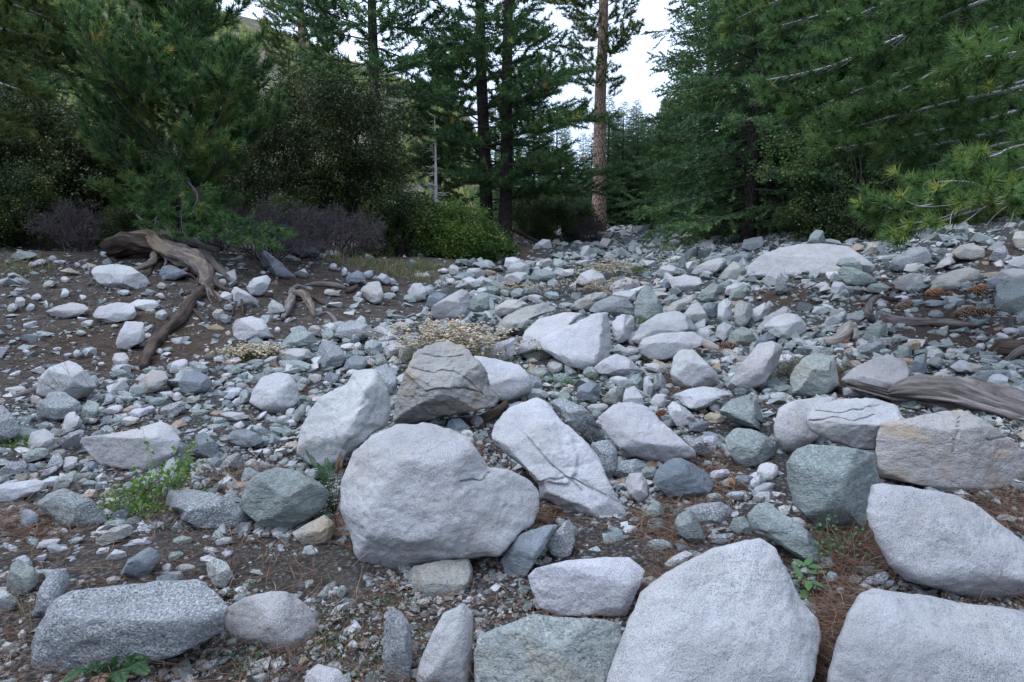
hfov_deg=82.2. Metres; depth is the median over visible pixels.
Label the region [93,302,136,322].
boulder
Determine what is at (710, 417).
stone
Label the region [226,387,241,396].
stone
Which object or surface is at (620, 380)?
stone
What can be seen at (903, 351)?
boulder
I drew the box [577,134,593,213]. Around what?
conifer
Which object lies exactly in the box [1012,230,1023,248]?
boulder
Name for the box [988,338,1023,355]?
gnarled wood
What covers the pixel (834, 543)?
leafy plant
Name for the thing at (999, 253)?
boulder
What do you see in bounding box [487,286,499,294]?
stone
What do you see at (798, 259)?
boulder
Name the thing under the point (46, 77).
conifer
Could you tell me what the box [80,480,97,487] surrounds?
stone
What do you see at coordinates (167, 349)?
stone
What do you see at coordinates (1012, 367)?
stone
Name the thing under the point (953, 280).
boulder
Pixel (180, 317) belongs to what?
charred root
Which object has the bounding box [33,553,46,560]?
stone
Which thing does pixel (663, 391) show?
stone
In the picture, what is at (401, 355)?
boulder
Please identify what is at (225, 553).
stone
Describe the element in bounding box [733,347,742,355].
stone
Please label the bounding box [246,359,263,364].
stone
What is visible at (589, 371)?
stone
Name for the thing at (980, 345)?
boulder
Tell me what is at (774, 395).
stone
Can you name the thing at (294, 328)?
stone
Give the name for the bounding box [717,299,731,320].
boulder
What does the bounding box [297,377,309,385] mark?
stone
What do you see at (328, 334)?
stone
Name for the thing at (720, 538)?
boulder
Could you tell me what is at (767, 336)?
boulder
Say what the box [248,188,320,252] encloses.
dark shrub
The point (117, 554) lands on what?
boulder
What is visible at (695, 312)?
boulder
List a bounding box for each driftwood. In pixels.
[875,310,974,327]
[1004,345,1023,360]
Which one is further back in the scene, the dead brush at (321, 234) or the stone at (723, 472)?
the dead brush at (321, 234)
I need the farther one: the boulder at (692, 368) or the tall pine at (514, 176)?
the tall pine at (514, 176)
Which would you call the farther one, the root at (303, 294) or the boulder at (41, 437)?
the root at (303, 294)
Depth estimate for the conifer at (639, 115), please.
54.78 m
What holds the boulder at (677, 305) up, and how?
on the ground at (312, 562)
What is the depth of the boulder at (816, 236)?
13.88 m
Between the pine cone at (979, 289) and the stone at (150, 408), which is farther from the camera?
the pine cone at (979, 289)
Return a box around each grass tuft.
[9,584,30,621]
[629,263,647,272]
[631,310,663,323]
[651,240,697,251]
[655,256,689,263]
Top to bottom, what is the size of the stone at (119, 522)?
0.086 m
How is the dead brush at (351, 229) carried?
on the ground at (312, 562)
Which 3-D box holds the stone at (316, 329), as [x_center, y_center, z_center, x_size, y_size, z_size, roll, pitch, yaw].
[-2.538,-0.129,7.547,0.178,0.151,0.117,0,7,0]
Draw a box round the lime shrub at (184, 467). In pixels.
[97,426,215,520]
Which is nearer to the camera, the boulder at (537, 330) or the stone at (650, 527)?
the stone at (650, 527)
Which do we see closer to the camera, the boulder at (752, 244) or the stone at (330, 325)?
the stone at (330, 325)
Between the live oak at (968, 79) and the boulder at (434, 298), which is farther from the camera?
the live oak at (968, 79)
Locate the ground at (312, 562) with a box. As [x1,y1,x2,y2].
[0,200,1023,681]
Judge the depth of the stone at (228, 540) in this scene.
2.94 m
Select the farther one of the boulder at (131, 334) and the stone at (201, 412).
the boulder at (131, 334)
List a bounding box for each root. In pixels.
[99,228,244,315]
[139,286,209,370]
[280,284,337,321]
[863,290,901,323]
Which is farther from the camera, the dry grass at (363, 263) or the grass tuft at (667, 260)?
the grass tuft at (667, 260)
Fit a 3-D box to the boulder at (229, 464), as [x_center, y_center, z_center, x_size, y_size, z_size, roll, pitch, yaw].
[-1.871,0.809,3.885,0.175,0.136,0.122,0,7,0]
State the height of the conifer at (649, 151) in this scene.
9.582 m
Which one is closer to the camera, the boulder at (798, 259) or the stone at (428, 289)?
the stone at (428, 289)
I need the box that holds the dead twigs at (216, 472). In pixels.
[152,450,265,488]
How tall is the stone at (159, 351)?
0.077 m
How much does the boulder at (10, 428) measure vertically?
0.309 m
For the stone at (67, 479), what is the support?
on the ground at (312, 562)
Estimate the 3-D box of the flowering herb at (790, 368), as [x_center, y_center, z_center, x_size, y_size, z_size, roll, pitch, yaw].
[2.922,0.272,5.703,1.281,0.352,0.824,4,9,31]
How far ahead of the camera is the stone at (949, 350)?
6.18 m
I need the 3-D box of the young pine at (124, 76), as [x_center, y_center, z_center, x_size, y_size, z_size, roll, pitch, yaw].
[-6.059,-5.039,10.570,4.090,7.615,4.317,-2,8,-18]
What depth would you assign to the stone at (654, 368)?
6.27 m
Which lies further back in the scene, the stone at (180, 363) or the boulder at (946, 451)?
the stone at (180, 363)
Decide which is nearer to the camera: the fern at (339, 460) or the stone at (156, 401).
the fern at (339, 460)
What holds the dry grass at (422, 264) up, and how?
on the ground at (312, 562)
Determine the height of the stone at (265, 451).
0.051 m
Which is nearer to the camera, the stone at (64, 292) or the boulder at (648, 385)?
the boulder at (648, 385)
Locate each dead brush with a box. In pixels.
[0,204,60,244]
[18,197,121,251]
[207,188,342,261]
[265,200,347,258]
[290,199,386,258]
[566,213,618,241]
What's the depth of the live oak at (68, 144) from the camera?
12.45 m
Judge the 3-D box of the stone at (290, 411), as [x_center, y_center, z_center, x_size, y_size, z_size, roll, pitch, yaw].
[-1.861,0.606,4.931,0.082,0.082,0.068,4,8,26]
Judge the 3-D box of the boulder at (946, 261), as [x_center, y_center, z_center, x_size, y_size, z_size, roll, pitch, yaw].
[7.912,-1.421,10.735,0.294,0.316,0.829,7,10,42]
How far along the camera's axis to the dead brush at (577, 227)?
24.68 m
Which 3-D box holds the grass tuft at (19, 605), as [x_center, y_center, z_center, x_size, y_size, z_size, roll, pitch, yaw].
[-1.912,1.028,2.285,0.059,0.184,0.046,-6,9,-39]
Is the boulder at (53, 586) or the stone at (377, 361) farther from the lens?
the stone at (377, 361)
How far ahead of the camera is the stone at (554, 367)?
6.30 m
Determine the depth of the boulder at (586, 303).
9.74 m
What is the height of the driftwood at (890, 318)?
0.165 m
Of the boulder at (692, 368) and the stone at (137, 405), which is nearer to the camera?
the stone at (137, 405)
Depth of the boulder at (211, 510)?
3.10 m
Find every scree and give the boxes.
[0,216,1023,681]
[599,224,906,266]
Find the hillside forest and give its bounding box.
[10,0,499,225]
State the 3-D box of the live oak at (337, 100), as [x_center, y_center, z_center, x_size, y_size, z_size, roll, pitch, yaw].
[-5.314,-5.005,16.684,5.683,5.501,4.797,0,7,0]
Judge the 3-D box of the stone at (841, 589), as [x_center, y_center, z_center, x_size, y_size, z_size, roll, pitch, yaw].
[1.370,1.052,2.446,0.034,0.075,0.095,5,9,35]
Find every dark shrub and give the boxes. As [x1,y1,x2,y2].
[0,152,82,246]
[93,203,157,248]
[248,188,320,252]
[350,176,453,256]
[497,189,542,237]
[522,194,578,243]
[553,197,604,240]
[608,180,639,225]
[771,196,829,241]
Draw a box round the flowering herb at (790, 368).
[771,349,855,382]
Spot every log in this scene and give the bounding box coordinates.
[512,229,561,251]
[846,374,1023,420]
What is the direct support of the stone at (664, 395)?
on the ground at (312, 562)
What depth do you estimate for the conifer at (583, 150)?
58.40 m
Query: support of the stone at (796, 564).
on the ground at (312, 562)
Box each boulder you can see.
[0,405,20,442]
[0,479,45,501]
[0,588,17,613]
[6,559,38,594]
[20,509,39,528]
[28,429,53,449]
[30,579,227,672]
[32,568,69,617]
[36,360,96,399]
[36,392,81,420]
[37,488,106,527]
[46,302,88,318]
[62,412,81,433]
[80,400,98,422]
[80,421,180,470]
[91,264,149,288]
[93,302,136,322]
[95,524,133,544]
[105,549,126,559]
[112,353,129,364]
[116,321,144,350]
[121,547,159,577]
[131,299,159,309]
[138,370,167,394]
[159,265,187,279]
[162,486,248,528]
[178,370,212,394]
[192,432,219,457]
[206,558,232,587]
[218,452,243,469]
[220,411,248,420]
[224,591,316,653]
[227,429,264,446]
[231,287,258,305]
[232,316,273,340]
[241,467,329,529]
[246,275,270,296]
[249,372,298,413]
[261,250,296,278]
[267,299,284,314]
[279,327,317,349]
[279,348,312,361]
[279,360,311,370]
[291,246,319,256]
[292,515,334,543]
[297,369,390,467]
[304,664,347,681]
[316,340,345,368]
[334,320,372,339]
[340,422,539,568]
[343,355,367,371]
[345,270,364,284]
[360,281,383,303]
[364,339,381,353]
[374,326,400,340]
[375,363,396,395]
[377,273,389,283]
[382,342,402,355]
[382,607,412,680]
[393,341,499,423]
[398,344,412,361]
[407,559,472,597]
[408,283,426,301]
[416,603,472,681]
[426,292,446,307]
[430,289,469,319]
[455,277,480,288]
[466,268,484,276]
[468,292,489,311]
[474,356,531,401]
[474,614,621,681]
[478,338,516,360]
[491,397,626,516]
[492,299,522,316]
[496,303,555,336]
[501,272,527,284]
[501,524,556,577]
[504,257,521,268]
[507,262,529,272]
[516,312,582,354]
[528,557,644,616]
[529,269,556,281]
[538,258,553,267]
[538,312,611,370]
[547,519,574,557]
[550,398,604,442]
[553,258,563,267]
[560,269,576,276]
[570,292,606,310]
[576,269,605,285]
[576,381,599,401]
[589,296,633,315]
[591,440,616,477]
[594,354,640,376]
[598,402,695,463]
[602,386,623,404]
[605,538,820,681]
[609,277,640,291]
[611,290,635,301]
[612,314,634,342]
[613,459,645,477]
[622,373,642,389]
[622,386,643,404]
[625,473,647,501]
[631,311,696,344]
[634,285,662,320]
[638,332,703,360]
[640,467,656,479]
[641,576,654,587]
[643,377,652,394]
[650,396,667,407]
[652,458,713,500]
[653,373,665,390]
[655,264,680,276]
[660,279,671,288]
[665,295,696,311]
[665,550,692,566]
[667,275,701,290]
[667,401,694,425]
[670,349,719,387]
[674,509,704,543]
[675,386,731,410]
[684,302,708,324]
[684,502,732,525]
[691,258,726,276]
[697,284,722,302]
[697,327,714,337]
[705,302,717,317]
[711,533,735,543]
[715,322,732,341]
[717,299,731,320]
[718,261,745,280]
[719,394,763,428]
[721,246,733,255]
[724,282,748,296]
[724,428,775,466]
[727,341,782,389]
[728,326,754,345]
[729,286,746,300]
[729,516,751,534]
[731,251,751,262]
[734,301,752,326]
[741,236,763,250]
[744,243,874,278]
[747,502,821,563]
[749,270,759,279]
[750,303,770,322]
[755,332,775,344]
[758,306,789,326]
[764,265,784,286]
[764,313,806,339]
[774,397,834,452]
[775,273,787,294]
[786,444,879,532]
[790,353,839,396]
[806,398,902,449]
[807,230,825,243]
[824,311,846,325]
[827,588,1023,681]
[830,281,847,294]
[836,257,861,270]
[838,266,876,285]
[838,289,849,297]
[841,355,908,394]
[857,341,885,354]
[863,320,887,340]
[864,283,891,293]
[866,483,1023,598]
[875,410,1023,492]
[888,246,931,271]
[894,273,924,292]
[895,345,911,357]
[903,263,924,272]
[910,353,926,373]
[927,349,943,357]
[927,357,943,368]
[930,268,980,290]
[934,255,955,270]
[950,360,971,372]
[951,243,984,259]
[975,369,1018,375]
[976,343,985,350]
[987,278,1005,288]
[987,374,1007,384]
[988,245,1008,262]
[992,268,1023,282]
[994,282,1023,313]
[1004,255,1023,269]
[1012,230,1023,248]
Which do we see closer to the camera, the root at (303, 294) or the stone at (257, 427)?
the stone at (257, 427)
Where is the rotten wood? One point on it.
(490, 415)
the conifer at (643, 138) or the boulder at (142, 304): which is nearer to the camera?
the boulder at (142, 304)
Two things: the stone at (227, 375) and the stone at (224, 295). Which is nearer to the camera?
the stone at (227, 375)
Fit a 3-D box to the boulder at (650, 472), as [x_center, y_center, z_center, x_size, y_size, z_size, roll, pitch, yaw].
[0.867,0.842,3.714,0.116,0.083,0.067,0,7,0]
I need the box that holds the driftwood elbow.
[822,321,859,345]
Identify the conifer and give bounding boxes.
[0,1,75,109]
[0,7,92,118]
[15,12,65,125]
[350,51,421,240]
[470,108,500,222]
[492,109,529,225]
[512,87,564,229]
[512,99,563,226]
[541,127,581,204]
[554,128,582,211]
[554,131,575,205]
[571,131,589,204]
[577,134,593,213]
[582,95,634,225]
[606,102,645,225]
[606,108,625,161]
[606,119,634,224]
[613,111,656,225]
[615,107,644,181]
[620,126,643,205]
[622,100,649,155]
[634,120,649,182]
[637,96,687,225]
[637,113,651,151]
[638,116,656,184]
[642,63,700,226]
[644,94,674,217]
[645,107,676,223]
[839,9,969,87]
[891,3,1022,72]
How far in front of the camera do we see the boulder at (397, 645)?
2.03 m
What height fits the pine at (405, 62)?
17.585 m
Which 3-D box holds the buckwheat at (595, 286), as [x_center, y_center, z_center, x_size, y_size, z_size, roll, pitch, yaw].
[1.692,-1.018,11.369,1.572,0.468,0.944,0,7,0]
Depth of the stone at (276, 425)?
4.63 m
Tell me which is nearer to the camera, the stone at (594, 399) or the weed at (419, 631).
the weed at (419, 631)
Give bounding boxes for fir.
[615,0,765,234]
[633,0,881,245]
[647,0,795,234]
[654,0,932,243]
[693,152,725,239]
[725,0,1022,236]
[784,0,1023,241]
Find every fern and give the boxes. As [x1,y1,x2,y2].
[62,653,150,681]
[304,450,346,536]
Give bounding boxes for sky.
[217,0,770,186]
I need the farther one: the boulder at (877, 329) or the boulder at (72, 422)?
the boulder at (877, 329)
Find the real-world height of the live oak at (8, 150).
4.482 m
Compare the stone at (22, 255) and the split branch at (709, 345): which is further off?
the stone at (22, 255)
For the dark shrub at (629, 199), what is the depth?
40.03 m
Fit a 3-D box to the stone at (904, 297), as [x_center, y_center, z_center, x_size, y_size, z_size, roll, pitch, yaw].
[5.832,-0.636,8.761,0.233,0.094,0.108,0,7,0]
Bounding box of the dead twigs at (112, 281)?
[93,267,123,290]
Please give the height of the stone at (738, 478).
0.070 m
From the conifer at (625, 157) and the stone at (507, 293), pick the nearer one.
the stone at (507, 293)
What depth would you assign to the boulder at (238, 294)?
8.49 m
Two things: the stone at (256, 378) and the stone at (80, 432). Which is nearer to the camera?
the stone at (80, 432)
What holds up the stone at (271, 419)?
on the ground at (312, 562)
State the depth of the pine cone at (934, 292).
8.55 m
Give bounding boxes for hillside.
[41,0,493,217]
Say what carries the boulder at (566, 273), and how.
on the ground at (312, 562)
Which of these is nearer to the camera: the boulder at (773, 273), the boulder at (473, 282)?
the boulder at (773, 273)
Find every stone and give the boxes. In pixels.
[0,460,27,475]
[1,642,14,651]
[4,544,18,551]
[7,303,17,311]
[11,251,36,259]
[15,297,24,306]
[16,555,32,565]
[18,630,25,637]
[22,448,49,462]
[26,303,34,311]
[26,463,37,471]
[31,293,40,300]
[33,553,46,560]
[35,259,45,264]
[36,539,60,548]
[41,466,56,476]
[42,476,58,486]
[43,280,54,287]
[47,453,62,470]
[47,531,59,536]
[48,255,56,261]
[52,260,66,263]
[52,471,75,490]
[57,429,83,446]
[60,276,69,282]
[61,288,68,297]
[62,456,77,471]
[68,537,82,544]
[68,578,77,583]
[73,349,81,357]
[74,472,98,479]
[76,330,85,335]
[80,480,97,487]
[81,320,92,327]
[84,461,98,470]
[88,418,97,424]
[96,547,108,553]
[98,407,105,412]
[101,405,122,414]
[104,393,114,404]
[104,519,125,524]
[106,576,121,583]
[113,416,124,425]
[116,377,127,381]
[117,290,128,295]
[121,395,134,401]
[122,417,138,425]
[128,408,148,417]
[129,539,151,544]
[133,403,142,408]
[145,308,155,313]
[145,406,154,413]
[148,397,167,406]
[155,310,167,319]
[155,348,162,353]
[157,282,165,288]
[157,293,165,298]
[160,401,185,415]
[162,347,172,352]
[162,563,171,570]
[168,551,182,560]
[169,359,187,373]
[172,535,192,543]
[173,392,181,400]
[176,564,194,569]
[183,392,194,396]
[187,396,197,403]
[188,361,208,373]
[191,405,201,411]
[191,409,209,414]
[193,481,201,489]
[208,424,221,430]
[211,457,221,467]
[212,309,224,319]
[213,355,226,361]
[213,417,224,423]
[215,537,232,544]
[218,279,225,284]
[219,314,230,322]
[220,291,231,300]
[221,373,231,378]
[221,551,231,556]
[223,365,234,372]
[224,304,232,310]
[224,382,233,387]
[224,392,235,399]
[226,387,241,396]
[226,481,238,490]
[227,357,241,362]
[227,365,242,374]
[232,421,244,429]
[235,363,247,368]
[236,382,248,388]
[239,389,248,404]
[240,373,248,379]
[244,365,255,369]
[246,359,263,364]
[250,373,265,384]
[253,425,265,431]
[258,411,266,418]
[262,367,273,374]
[262,448,270,455]
[264,416,283,423]
[272,423,282,426]
[274,452,282,459]
[279,534,291,540]
[282,427,291,436]
[286,408,294,414]
[290,326,306,332]
[293,404,306,422]
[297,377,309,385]
[299,395,311,404]
[308,325,320,335]
[308,388,318,395]
[310,373,321,381]
[322,328,333,340]
[324,289,339,295]
[325,322,335,328]
[325,372,337,386]
[330,263,336,269]
[336,585,345,596]
[340,343,354,349]
[341,267,346,275]
[342,338,351,343]
[346,369,355,373]
[351,336,359,343]
[352,349,361,355]
[354,342,360,349]
[364,270,372,278]
[374,358,388,365]
[389,278,395,284]
[391,286,398,292]
[391,365,398,370]
[392,359,401,365]
[403,293,416,302]
[424,286,431,295]
[438,268,447,272]
[446,278,455,284]
[447,418,469,430]
[448,265,458,275]
[456,272,468,275]
[461,430,472,436]
[470,416,483,425]
[476,287,486,291]
[487,276,496,280]
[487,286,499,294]
[500,289,510,296]
[506,401,522,409]
[510,288,524,297]
[510,327,528,334]
[521,350,550,360]
[523,286,532,293]
[526,388,549,399]
[527,294,542,300]
[529,367,548,378]
[530,375,542,388]
[544,291,558,299]
[546,361,562,373]
[553,373,569,383]
[558,302,573,307]
[558,391,571,400]
[583,366,600,378]
[587,397,597,402]
[587,403,607,411]
[609,376,627,384]
[644,363,666,372]
[646,502,663,518]
[647,524,658,530]
[647,539,673,549]
[649,518,667,524]
[654,394,667,398]
[659,388,668,394]
[665,383,673,387]
[683,435,713,456]
[689,420,708,431]
[702,432,720,437]
[703,435,719,445]
[704,412,725,422]
[705,493,723,501]
[709,403,719,411]
[709,469,729,479]
[711,359,720,364]
[724,374,734,385]
[726,491,744,499]
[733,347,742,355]
[735,475,753,483]
[750,475,762,488]
[752,482,774,494]
[753,494,764,502]
[757,462,778,479]
[762,388,776,392]
[769,392,787,398]
[791,559,802,568]
[825,571,838,584]
[836,587,844,597]
[841,356,851,367]
[860,573,889,585]
[860,584,872,588]
[879,349,891,353]
[881,580,895,586]
[895,295,909,300]
[912,299,924,305]
[923,300,946,306]
[928,310,943,318]
[940,368,950,373]
[946,348,957,353]
[950,333,959,337]
[975,336,987,340]
[982,364,991,369]
[996,333,1007,338]
[1002,327,1019,334]
[1008,364,1015,370]
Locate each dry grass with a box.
[0,248,73,277]
[307,246,469,285]
[373,254,449,276]
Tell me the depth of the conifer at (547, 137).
40.78 m
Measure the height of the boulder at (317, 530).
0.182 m
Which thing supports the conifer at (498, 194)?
on the ground at (312, 562)
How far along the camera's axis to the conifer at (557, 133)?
48.65 m
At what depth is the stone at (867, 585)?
2.47 m
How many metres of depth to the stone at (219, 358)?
6.42 m
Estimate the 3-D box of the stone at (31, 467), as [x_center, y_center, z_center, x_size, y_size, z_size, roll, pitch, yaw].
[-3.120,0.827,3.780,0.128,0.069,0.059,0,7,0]
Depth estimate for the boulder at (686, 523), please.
2.91 m
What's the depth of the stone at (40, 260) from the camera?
9.57 m
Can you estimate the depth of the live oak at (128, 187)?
16.41 m
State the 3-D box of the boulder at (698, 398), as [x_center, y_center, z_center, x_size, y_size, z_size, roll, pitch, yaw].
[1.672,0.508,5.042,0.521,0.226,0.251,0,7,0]
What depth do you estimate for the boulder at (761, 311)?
8.19 m
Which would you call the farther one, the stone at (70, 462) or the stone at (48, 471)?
the stone at (70, 462)
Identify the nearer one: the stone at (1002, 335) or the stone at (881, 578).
the stone at (881, 578)
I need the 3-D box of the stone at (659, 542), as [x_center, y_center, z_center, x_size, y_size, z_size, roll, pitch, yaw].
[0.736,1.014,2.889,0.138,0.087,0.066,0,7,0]
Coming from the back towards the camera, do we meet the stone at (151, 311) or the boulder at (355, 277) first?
the boulder at (355, 277)
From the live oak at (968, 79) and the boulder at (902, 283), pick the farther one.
the live oak at (968, 79)
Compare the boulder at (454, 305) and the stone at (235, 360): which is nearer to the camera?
the stone at (235, 360)
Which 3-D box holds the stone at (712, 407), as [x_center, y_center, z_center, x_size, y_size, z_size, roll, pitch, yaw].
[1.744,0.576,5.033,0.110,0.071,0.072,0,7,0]
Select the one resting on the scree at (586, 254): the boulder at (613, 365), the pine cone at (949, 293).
the pine cone at (949, 293)
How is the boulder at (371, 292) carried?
on the ground at (312, 562)
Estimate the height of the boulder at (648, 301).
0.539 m
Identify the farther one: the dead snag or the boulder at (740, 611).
the dead snag
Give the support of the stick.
on the ground at (312, 562)
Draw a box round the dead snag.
[422,118,448,203]
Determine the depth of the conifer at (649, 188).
39.25 m
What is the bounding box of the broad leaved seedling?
[792,557,835,607]
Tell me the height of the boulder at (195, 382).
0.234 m
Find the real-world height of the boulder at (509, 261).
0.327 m
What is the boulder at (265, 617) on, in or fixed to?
on the ground at (312, 562)
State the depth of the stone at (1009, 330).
6.43 m
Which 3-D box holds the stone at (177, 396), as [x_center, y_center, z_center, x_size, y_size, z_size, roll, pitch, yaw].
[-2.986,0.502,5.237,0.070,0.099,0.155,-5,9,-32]
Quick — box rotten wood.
[479,401,508,422]
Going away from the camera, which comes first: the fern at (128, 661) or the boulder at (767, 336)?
the fern at (128, 661)
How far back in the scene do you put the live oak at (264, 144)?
15.52 m
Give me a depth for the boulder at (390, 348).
6.77 m
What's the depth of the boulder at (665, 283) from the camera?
11.20 m
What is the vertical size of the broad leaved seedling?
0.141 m
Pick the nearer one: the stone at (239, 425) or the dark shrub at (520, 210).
the stone at (239, 425)
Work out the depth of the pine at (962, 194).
5.86 m
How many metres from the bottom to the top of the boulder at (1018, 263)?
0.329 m
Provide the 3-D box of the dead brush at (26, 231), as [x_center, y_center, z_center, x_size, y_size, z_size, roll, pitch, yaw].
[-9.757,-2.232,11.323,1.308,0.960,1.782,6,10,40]
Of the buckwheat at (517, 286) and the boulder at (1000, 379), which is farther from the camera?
the buckwheat at (517, 286)
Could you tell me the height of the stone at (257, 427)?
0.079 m
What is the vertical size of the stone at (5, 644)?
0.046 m
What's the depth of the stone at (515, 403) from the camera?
5.11 m
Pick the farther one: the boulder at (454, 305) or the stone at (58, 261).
the stone at (58, 261)
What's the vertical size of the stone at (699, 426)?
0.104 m
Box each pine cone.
[655,410,666,415]
[706,466,723,473]
[719,341,738,350]
[727,477,735,486]
[736,482,749,491]
[896,299,913,309]
[925,288,943,297]
[944,291,954,295]
[954,305,976,316]
[968,284,988,294]
[976,307,998,315]
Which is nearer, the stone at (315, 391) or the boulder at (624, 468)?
the boulder at (624, 468)
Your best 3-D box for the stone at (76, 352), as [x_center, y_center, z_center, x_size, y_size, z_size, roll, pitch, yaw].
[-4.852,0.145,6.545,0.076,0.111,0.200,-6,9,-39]
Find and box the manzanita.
[396,192,522,263]
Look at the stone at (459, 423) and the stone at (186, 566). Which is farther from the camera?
the stone at (459, 423)
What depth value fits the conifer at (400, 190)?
26.91 m
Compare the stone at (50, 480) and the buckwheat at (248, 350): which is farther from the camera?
the buckwheat at (248, 350)
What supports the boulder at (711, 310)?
on the ground at (312, 562)
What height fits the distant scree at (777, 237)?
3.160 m
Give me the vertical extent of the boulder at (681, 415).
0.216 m
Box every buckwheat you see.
[204,341,294,362]
[349,313,542,373]
[460,278,562,295]
[558,276,638,295]
[562,257,674,279]
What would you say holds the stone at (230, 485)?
on the ground at (312, 562)
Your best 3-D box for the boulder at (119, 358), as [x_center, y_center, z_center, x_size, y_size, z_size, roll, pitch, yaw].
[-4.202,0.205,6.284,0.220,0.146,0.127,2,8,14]
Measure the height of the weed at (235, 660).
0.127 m
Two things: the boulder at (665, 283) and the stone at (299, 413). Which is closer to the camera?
the stone at (299, 413)
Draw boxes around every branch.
[11,386,36,398]
[304,281,345,289]
[345,283,359,293]
[701,339,744,361]
[921,297,943,300]
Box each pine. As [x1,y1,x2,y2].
[0,0,91,144]
[29,0,297,254]
[251,0,350,171]
[270,0,475,193]
[386,0,577,225]
[399,0,630,242]
[543,0,645,231]
[710,0,1023,252]
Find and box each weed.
[191,631,235,653]
[196,640,249,672]
[197,641,288,680]
[222,574,265,598]
[277,621,363,663]
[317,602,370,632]
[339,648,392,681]
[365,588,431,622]
[382,617,430,645]
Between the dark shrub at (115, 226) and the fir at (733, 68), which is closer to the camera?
the dark shrub at (115, 226)
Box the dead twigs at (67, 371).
[10,350,122,398]
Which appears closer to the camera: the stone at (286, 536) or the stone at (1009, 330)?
the stone at (286, 536)
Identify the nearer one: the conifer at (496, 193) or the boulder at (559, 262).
the boulder at (559, 262)
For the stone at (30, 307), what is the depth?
7.76 m
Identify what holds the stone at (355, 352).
on the ground at (312, 562)
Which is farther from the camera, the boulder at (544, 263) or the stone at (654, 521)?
the boulder at (544, 263)
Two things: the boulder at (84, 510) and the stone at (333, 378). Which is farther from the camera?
the stone at (333, 378)
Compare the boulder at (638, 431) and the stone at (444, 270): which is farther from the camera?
the stone at (444, 270)
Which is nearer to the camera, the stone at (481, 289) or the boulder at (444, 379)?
the boulder at (444, 379)
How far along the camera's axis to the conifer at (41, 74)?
20.43 m
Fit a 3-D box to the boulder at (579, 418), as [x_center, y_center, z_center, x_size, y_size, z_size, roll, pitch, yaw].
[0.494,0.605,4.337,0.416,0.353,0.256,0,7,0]
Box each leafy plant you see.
[0,429,58,450]
[543,372,611,387]
[809,509,880,567]
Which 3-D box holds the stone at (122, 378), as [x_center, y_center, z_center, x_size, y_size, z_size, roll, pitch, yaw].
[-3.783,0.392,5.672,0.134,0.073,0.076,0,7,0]
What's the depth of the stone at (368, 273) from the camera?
11.53 m
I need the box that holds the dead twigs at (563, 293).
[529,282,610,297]
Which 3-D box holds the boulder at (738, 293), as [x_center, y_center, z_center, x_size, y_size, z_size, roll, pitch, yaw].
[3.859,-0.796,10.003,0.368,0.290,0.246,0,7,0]
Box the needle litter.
[0,227,1023,681]
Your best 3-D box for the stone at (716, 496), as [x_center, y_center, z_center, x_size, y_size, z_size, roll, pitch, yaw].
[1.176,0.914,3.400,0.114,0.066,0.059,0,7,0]
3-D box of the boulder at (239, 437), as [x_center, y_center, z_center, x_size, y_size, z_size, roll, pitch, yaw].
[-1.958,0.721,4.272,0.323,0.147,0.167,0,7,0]
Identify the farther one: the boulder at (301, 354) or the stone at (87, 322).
the stone at (87, 322)
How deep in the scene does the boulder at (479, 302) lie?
9.72 m
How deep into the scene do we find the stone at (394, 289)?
10.85 m
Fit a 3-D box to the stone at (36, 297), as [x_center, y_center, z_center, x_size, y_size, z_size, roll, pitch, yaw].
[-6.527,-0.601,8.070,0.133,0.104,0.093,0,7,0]
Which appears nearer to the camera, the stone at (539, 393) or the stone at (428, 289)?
the stone at (539, 393)
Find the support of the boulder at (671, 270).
on the ground at (312, 562)
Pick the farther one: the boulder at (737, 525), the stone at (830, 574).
the boulder at (737, 525)
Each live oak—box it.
[0,66,164,241]
[0,76,190,239]
[0,98,40,176]
[37,110,176,230]
[156,143,266,250]
[200,98,359,252]
[220,51,423,252]
[334,145,420,250]
[742,77,977,244]
[832,58,1023,226]
[966,45,1023,219]
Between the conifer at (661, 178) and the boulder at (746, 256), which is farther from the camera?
the conifer at (661, 178)
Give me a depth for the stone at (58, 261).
9.72 m
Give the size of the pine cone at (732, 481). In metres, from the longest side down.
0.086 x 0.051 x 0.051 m
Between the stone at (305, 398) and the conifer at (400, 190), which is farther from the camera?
the conifer at (400, 190)
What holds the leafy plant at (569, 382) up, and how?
on the ground at (312, 562)
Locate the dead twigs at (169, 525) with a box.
[114,490,234,531]
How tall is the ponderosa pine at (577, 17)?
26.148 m
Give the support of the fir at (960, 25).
on the ground at (312, 562)
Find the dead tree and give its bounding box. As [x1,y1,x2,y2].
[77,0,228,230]
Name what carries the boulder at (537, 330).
on the ground at (312, 562)
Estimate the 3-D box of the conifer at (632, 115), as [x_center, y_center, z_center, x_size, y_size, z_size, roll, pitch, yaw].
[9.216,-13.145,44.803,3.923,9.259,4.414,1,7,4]
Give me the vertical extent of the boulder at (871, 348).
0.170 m
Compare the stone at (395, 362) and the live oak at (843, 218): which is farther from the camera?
the live oak at (843, 218)
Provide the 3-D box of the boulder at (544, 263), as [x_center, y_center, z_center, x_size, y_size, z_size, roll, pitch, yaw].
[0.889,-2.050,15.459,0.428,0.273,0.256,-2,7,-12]
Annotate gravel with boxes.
[0,216,1023,681]
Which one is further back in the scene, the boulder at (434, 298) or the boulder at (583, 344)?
the boulder at (434, 298)
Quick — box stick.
[222,471,237,482]
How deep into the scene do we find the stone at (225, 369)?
6.06 m
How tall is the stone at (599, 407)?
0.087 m
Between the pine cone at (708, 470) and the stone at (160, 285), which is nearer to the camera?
the pine cone at (708, 470)
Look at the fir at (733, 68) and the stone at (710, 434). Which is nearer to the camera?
the stone at (710, 434)

